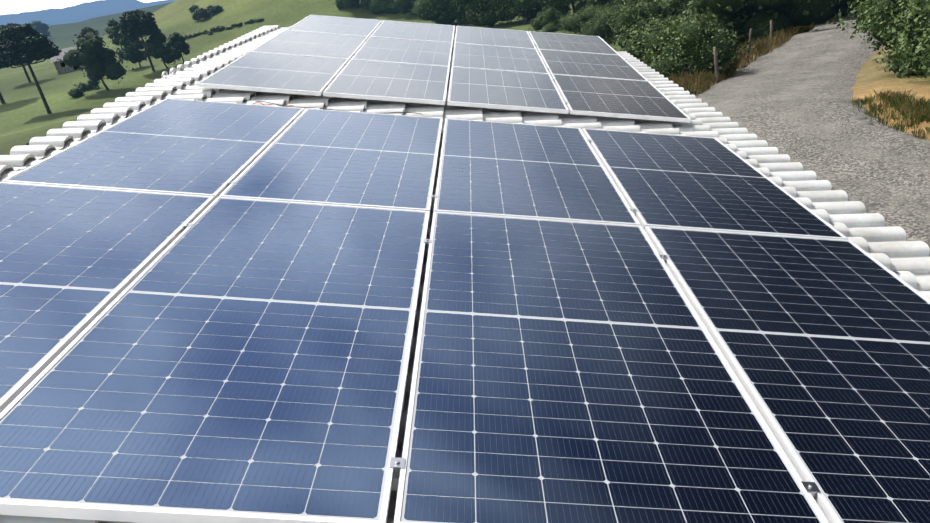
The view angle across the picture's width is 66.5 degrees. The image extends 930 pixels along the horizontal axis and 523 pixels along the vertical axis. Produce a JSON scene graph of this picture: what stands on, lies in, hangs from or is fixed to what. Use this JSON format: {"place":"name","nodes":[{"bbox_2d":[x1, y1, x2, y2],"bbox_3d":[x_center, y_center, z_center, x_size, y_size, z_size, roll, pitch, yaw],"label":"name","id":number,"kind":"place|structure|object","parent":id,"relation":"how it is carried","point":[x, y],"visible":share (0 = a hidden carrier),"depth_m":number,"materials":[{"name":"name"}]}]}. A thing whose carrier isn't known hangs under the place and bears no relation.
{"place":"outdoors","nodes":[
{"label":"outdoors","id":0,"kind":"place"},
{"bbox_2d":[0,0,161,14],"label":"sky","id":1,"kind":"structure","parent":0,"point":[6,6],"materials":[{"name":"white"}]},
{"bbox_2d":[0,0,929,154],"bbox_3d":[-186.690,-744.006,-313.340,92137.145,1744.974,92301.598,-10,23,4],"label":"ground","id":2,"kind":"structure","parent":0,"point":[25,117],"depth_m":242.24,"materials":[{"name":"green plant"}]},
{"bbox_2d":[0,92,4,103],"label":"tree","id":3,"kind":"object","parent":2,"relation":"on","point":[2,100],"depth_m":201.64,"materials":[{"name":"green plant"}]},
{"bbox_2d":[0,23,30,81],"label":"tree","id":4,"kind":"object","parent":2,"relation":"on","point":[8,25],"visible":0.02,"depth_m":228.37,"materials":[{"name":"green plant"}]},
{"bbox_2d":[0,23,61,113],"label":"tree","id":5,"kind":"object","parent":2,"relation":"on","point":[25,44],"visible":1,"depth_m":164.86,"materials":[{"name":"green plant"}]},
{"bbox_2d":[28,20,51,37],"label":"valley tree","id":6,"kind":"object","parent":2,"relation":"on","point":[37,26],"visible":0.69,"depth_m":828.62,"materials":[{"name":"green plant"}]},
{"bbox_2d":[50,46,84,73],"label":"house","id":7,"kind":"structure","parent":2,"relation":"on","point":[61,68],"depth_m":244.29,"materials":[{"name":"grey"}]},
{"bbox_2d":[67,87,84,97],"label":"pasture bush","id":8,"kind":"object","parent":2,"relation":"on","point":[76,92],"visible":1,"depth_m":187.32,"materials":[{"name":"green plant"}]},
{"bbox_2d":[74,80,99,90],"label":"pasture bush","id":9,"kind":"object","parent":2,"relation":"on","point":[89,85],"visible":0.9,"depth_m":193.93,"materials":[{"name":"green plant"}]},
{"bbox_2d":[78,27,99,36],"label":"valley tree","id":10,"kind":"object","parent":2,"relation":"on","point":[84,30],"visible":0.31,"depth_m":312.57,"materials":[{"name":"green plant"}]},
{"bbox_2d":[56,29,133,89],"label":"valley tree","id":11,"kind":"object","parent":2,"relation":"on","point":[95,57],"visible":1,"depth_m":185.66,"materials":[{"name":"green plant"}]},
{"bbox_2d":[104,18,122,48],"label":"valley tree","id":12,"kind":"object","parent":2,"relation":"on","point":[114,31],"visible":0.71,"depth_m":266.88,"materials":[{"name":"green plant"}]},
{"bbox_2d":[116,34,146,67],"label":"valley tree","id":13,"kind":"object","parent":2,"relation":"on","point":[129,49],"visible":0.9,"depth_m":219.44,"materials":[{"name":"green plant"}]},
{"bbox_2d":[117,9,160,70],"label":"tree","id":14,"kind":"object","parent":2,"relation":"on","point":[137,23],"visible":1,"depth_m":200.32,"materials":[{"name":"green plant"}]},
{"bbox_2d":[140,30,181,68],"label":"valley tree","id":15,"kind":"object","parent":2,"relation":"on","point":[156,48],"visible":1,"depth_m":205.31,"materials":[{"name":"green plant"}]},
{"bbox_2d":[165,32,189,62],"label":"valley tree","id":16,"kind":"object","parent":2,"relation":"on","point":[178,40],"visible":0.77,"depth_m":214.32,"materials":[{"name":"green plant"}]},
{"bbox_2d":[187,4,197,12],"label":"pasture bush","id":17,"kind":"object","parent":2,"relation":"on","point":[193,7],"visible":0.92,"depth_m":312.26,"materials":[{"name":"green plant"}]},
{"bbox_2d":[191,8,212,20],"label":"pasture bush","id":18,"kind":"object","parent":2,"relation":"on","point":[199,14],"visible":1,"depth_m":296.25,"materials":[{"name":"green plant"}]},
{"bbox_2d":[210,26,219,31],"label":"hedge","id":19,"kind":"object","parent":2,"relation":"on","point":[214,29],"visible":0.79,"depth_m":271.76,"materials":[{"name":"green plant"}]},
{"bbox_2d":[206,5,224,13],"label":"pasture bush","id":20,"kind":"object","parent":2,"relation":"on","point":[215,9],"visible":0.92,"depth_m":301.75,"materials":[{"name":"green plant"}]},
{"bbox_2d":[329,0,362,9],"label":"tree","id":21,"kind":"object","parent":2,"relation":"on","point":[343,4],"visible":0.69,"depth_m":258.46,"materials":[{"name":"green plant"}]},
{"bbox_2d":[360,0,399,14],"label":"tree","id":22,"kind":"object","parent":2,"relation":"on","point":[375,7],"visible":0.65,"depth_m":246.98,"materials":[{"name":"green plant"}]},
{"bbox_2d":[387,0,416,18],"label":"tree","id":23,"kind":"object","parent":2,"relation":"on","point":[404,6],"visible":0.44,"depth_m":231.30,"materials":[{"name":"green plant"}]},
{"bbox_2d":[407,0,470,24],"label":"tree","id":24,"kind":"object","parent":2,"relation":"on","point":[445,12],"visible":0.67,"depth_m":170.01,"materials":[{"name":"green plant"}]},
{"bbox_2d":[451,0,520,27],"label":"tree","id":25,"kind":"object","parent":2,"relation":"on","point":[477,14],"visible":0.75,"depth_m":140.72,"materials":[{"name":"green plant"}]},
{"bbox_2d":[486,0,551,23],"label":"tree","id":26,"kind":"object","parent":2,"relation":"on","point":[528,10],"visible":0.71,"depth_m":136.18,"materials":[{"name":"green plant"}]},
{"bbox_2d":[527,4,567,32],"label":"scrub bush","id":27,"kind":"object","parent":2,"relation":"on","point":[548,20],"visible":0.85,"depth_m":107.85,"materials":[{"name":"green plant"}]},
{"bbox_2d":[527,0,596,16],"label":"tree","id":28,"kind":"object","parent":2,"relation":"on","point":[562,7],"visible":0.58,"depth_m":116.69,"materials":[{"name":"green plant"}]},
{"bbox_2d":[560,2,604,34],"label":"scrub bush","id":29,"kind":"object","parent":2,"relation":"on","point":[569,24],"visible":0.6,"depth_m":86.92,"materials":[{"name":"green plant"}]},
{"bbox_2d":[578,2,627,43],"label":"scrub bush","id":30,"kind":"object","parent":2,"relation":"on","point":[599,27],"visible":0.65,"depth_m":69.74,"materials":[{"name":"green plant"}]},
{"bbox_2d":[586,0,626,12],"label":"tree","id":31,"kind":"object","parent":2,"relation":"on","point":[606,3],"visible":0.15,"depth_m":93.06,"materials":[{"name":"green plant"}]},
{"bbox_2d":[617,0,655,7],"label":"tree","id":32,"kind":"object","parent":2,"relation":"on","point":[631,2],"visible":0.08,"depth_m":76.92,"materials":[{"name":"green plant"}]},
{"bbox_2d":[605,0,689,46],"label":"scrub bush","id":33,"kind":"object","parent":2,"relation":"on","point":[635,17],"visible":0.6,"depth_m":54.31,"materials":[{"name":"green plant"}]},
{"bbox_2d":[609,13,714,61],"bbox_3d":[11.708,-13.242,43.350,6.142,3.283,6.544,-22,25,-22],"label":"scrub bush","id":34,"kind":"object","parent":2,"relation":"on","point":[628,40],"visible":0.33,"depth_m":42.58,"materials":[{"name":"green plant"}]},
{"bbox_2d":[650,0,701,22],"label":"scrub bush","id":35,"kind":"object","parent":2,"relation":"on","point":[677,6],"visible":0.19,"depth_m":55.05,"materials":[{"name":"green plant"}]},
{"bbox_2d":[631,7,753,81],"bbox_3d":[9.732,-9.599,31.572,5.327,3.214,5.629,-10,23,4],"label":"scrub bush","id":36,"kind":"object","parent":2,"relation":"on","point":[684,47],"visible":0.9,"depth_m":30.49,"materials":[{"name":"green plant"}]},
{"bbox_2d":[671,18,737,39],"bbox_3d":[13.810,-13.793,43.962,4.786,2.847,6.189,-15,24,-8],"label":"scrub bush","id":37,"kind":"object","parent":2,"relation":"on","point":[716,25],"visible":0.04,"depth_m":42.49,"materials":[{"name":"green plant"}]},
{"bbox_2d":[618,22,816,96],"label":"dry grass tussocks","id":38,"kind":"object","parent":2,"relation":"on","point":[701,81],"visible":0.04,"depth_m":33.86,"materials":[{"name":"brown plant"}]},
{"bbox_2d":[713,20,773,82],"bbox_3d":[18.644,-13.688,42.598,0.658,5.284,34.429,2,27,30],"label":"fence","id":39,"kind":"object","parent":2,"relation":"on","point":[715,52],"visible":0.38,"depth_m":29.65,"materials":[{"name":"grey"}]},
{"bbox_2d":[683,0,840,43],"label":"tree","id":40,"kind":"object","parent":2,"relation":"on","point":[743,17],"visible":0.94,"depth_m":42.98,"materials":[{"name":"green plant"}]},
{"bbox_2d":[806,0,839,26],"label":"tree","id":41,"kind":"object","parent":2,"relation":"on","point":[822,17],"visible":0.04,"depth_m":50.74,"materials":[{"name":"green plant"}]},
{"bbox_2d":[832,4,855,13],"bbox_3d":[32.647,-21.419,57.162,7.344,3.184,7.239,-10,23,4],"label":"roadside bush","id":42,"kind":"object","parent":2,"relation":"on","point":[838,7],"visible":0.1,"depth_m":56.68,"materials":[{"name":"green plant"}]},
{"bbox_2d":[830,0,864,13],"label":"tree","id":43,"kind":"object","parent":2,"relation":"on","point":[844,3],"visible":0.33,"depth_m":52.98,"materials":[{"name":"green plant"}]},
{"bbox_2d":[825,0,889,51],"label":"roadside bush","id":44,"kind":"object","parent":2,"relation":"on","point":[860,13],"visible":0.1,"depth_m":27.28,"materials":[{"name":"green plant"}]},
{"bbox_2d":[849,48,884,128],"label":"rocks","id":45,"kind":"object","parent":2,"relation":"on","point":[862,122],"visible":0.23,"depth_m":17.30,"materials":[{"name":"grey stone"}]},
{"bbox_2d":[850,0,910,54],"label":"roadside bush","id":46,"kind":"object","parent":2,"relation":"on","point":[882,17],"visible":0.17,"depth_m":24.99,"materials":[{"name":"green plant"}]},
{"bbox_2d":[848,88,929,247],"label":"yard grass tufts","id":47,"kind":"object","parent":2,"relation":"on","point":[897,100],"visible":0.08,"depth_m":17.29,"materials":[{"name":"green plant"}]},
{"bbox_2d":[875,0,929,77],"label":"roadside bush","id":48,"kind":"object","parent":2,"relation":"on","point":[907,25],"visible":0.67,"depth_m":22.54,"materials":[{"name":"green plant"}]},
{"bbox_2d":[892,10,929,80],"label":"roadside bush","id":49,"kind":"object","parent":2,"relation":"on","point":[925,57],"visible":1,"depth_m":20.83,"materials":[{"name":"green plant"}]},
{"bbox_2d":[695,14,929,255],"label":"gravel road","id":50,"kind":"structure","parent":0,"point":[790,98],"depth_m":17.72,"materials":[{"name":"grey gravel"}]},
{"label":"house walls and roof deck","id":51,"kind":"object","parent":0,"visible":0},
{"bbox_2d":[0,25,929,522],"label":"roof tiles","id":52,"kind":"object","parent":51,"relation":"on","point":[876,239],"visible":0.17,"depth_m":6.14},
{"bbox_2d":[0,182,213,412],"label":"solar panel","id":53,"kind":"object","parent":52,"relation":"on","point":[75,262],"visible":0.98,"depth_m":3.02,"materials":[{"name":"blue glass"}]},
{"bbox_2d":[1,98,303,199],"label":"solar panel","id":54,"kind":"object","parent":52,"relation":"on","point":[188,147],"visible":1,"depth_m":4.51,"materials":[{"name":"blue glass"}]},
{"bbox_2d":[0,197,429,522],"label":"solar panel","id":55,"kind":"object","parent":52,"relation":"on","point":[229,360],"visible":1,"depth_m":2.23,"materials":[{"name":"blue glass"}]},
{"bbox_2d":[219,108,442,215],"bbox_3d":[-0.754,-0.760,4.879,1.134,0.038,2.278,4,24,-2],"label":"solar panel","id":56,"kind":"object","parent":52,"relation":"on","point":[335,157],"visible":1,"depth_m":4.54,"materials":[{"name":"blue glass"}]},
{"bbox_2d":[253,101,422,114],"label":"array cables","id":57,"kind":"object","parent":52,"relation":"on","point":[323,108],"visible":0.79,"depth_m":6.33,"materials":[{"name":"red plastic"}]},
{"bbox_2d":[19,17,899,498],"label":"clamps","id":58,"kind":"object","parent":52,"relation":"on","point":[397,463],"visible":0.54,"depth_m":3.42,"materials":[{"name":"silver metal"}]},
{"bbox_2d":[197,52,348,95],"bbox_3d":[-1.897,-1.962,7.329,1.134,0.038,1.722,4,26,-2],"label":"solar panel","id":59,"kind":"object","parent":58,"relation":"attached to","point":[281,73],"visible":0.98,"depth_m":7.12,"materials":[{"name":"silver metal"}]},
{"bbox_2d":[250,30,367,60],"bbox_3d":[-1.888,-2.719,8.897,1.134,0.036,1.722,4,26,-2],"label":"solar panel","id":60,"kind":"object","parent":58,"relation":"attached to","point":[315,44],"visible":0.98,"depth_m":8.79,"materials":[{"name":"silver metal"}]},
{"bbox_2d":[286,15,381,37],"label":"solar panel","id":61,"kind":"object","parent":58,"relation":"attached to","point":[339,25],"visible":1,"depth_m":10.38,"materials":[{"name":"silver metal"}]},
{"bbox_2d":[323,59,449,104],"bbox_3d":[-0.746,-1.885,7.359,1.134,0.038,1.722,4,26,-2],"label":"solar panel","id":62,"kind":"object","parent":58,"relation":"attached to","point":[389,81],"visible":1,"depth_m":7.15,"materials":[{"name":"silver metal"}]},
{"bbox_2d":[351,36,452,65],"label":"solar panel","id":63,"kind":"object","parent":58,"relation":"attached to","point":[410,51],"visible":1,"depth_m":8.82,"materials":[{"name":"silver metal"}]},
{"bbox_2d":[371,20,454,42],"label":"solar panel","id":64,"kind":"object","parent":58,"relation":"attached to","point":[414,31],"visible":0.98,"depth_m":10.41,"materials":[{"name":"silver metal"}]},
{"bbox_2d":[454,26,536,48],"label":"solar panel","id":65,"kind":"object","parent":58,"relation":"attached to","point":[493,36],"visible":1,"depth_m":10.44,"materials":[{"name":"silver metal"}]},
{"bbox_2d":[452,43,549,73],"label":"solar panel","id":66,"kind":"object","parent":58,"relation":"attached to","point":[477,56],"visible":0.98,"depth_m":8.85,"materials":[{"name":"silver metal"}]},
{"bbox_2d":[447,67,568,113],"bbox_3d":[0.405,-1.808,7.390,1.134,0.038,1.722,4,26,-2],"label":"solar panel","id":67,"kind":"object","parent":58,"relation":"attached to","point":[503,89],"visible":1,"depth_m":7.18,"materials":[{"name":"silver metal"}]},
{"bbox_2d":[528,31,618,54],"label":"solar panel","id":68,"kind":"object","parent":58,"relation":"attached to","point":[569,42],"visible":0.98,"depth_m":10.47,"materials":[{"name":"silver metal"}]},
{"bbox_2d":[538,49,647,80],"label":"solar panel","id":69,"kind":"object","parent":58,"relation":"attached to","point":[587,64],"visible":0.98,"depth_m":8.89,"materials":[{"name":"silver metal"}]},
{"bbox_2d":[551,74,690,122],"bbox_3d":[1.556,-1.732,7.421,1.134,0.038,1.722,4,26,-2],"label":"solar panel","id":70,"kind":"object","parent":58,"relation":"attached to","point":[611,97],"visible":1,"depth_m":7.21,"materials":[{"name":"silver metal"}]},
{"bbox_2d":[434,118,640,225],"bbox_3d":[0.397,-0.683,4.909,1.134,0.037,2.278,4,24,-2],"label":"solar panel","id":71,"kind":"object","parent":52,"relation":"on","point":[523,170],"visible":0.98,"depth_m":4.57,"materials":[{"name":"blue glass"}]},
{"bbox_2d":[394,211,828,522],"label":"solar panel","id":72,"kind":"object","parent":52,"relation":"on","point":[564,371],"visible":1,"depth_m":2.31,"materials":[{"name":"blue glass"}]},
{"bbox_2d":[582,128,847,239],"bbox_3d":[1.548,-0.606,4.940,1.134,0.037,2.278,4,24,-2],"label":"solar panel","id":73,"kind":"object","parent":52,"relation":"on","point":[686,182],"visible":0.96,"depth_m":4.60,"materials":[{"name":"blue glass"}]},
{"bbox_2d":[645,226,929,522],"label":"solar panel","id":74,"kind":"object","parent":52,"relation":"on","point":[823,344],"visible":1,"depth_m":2.71,"materials":[{"name":"black glass"}]}
]}

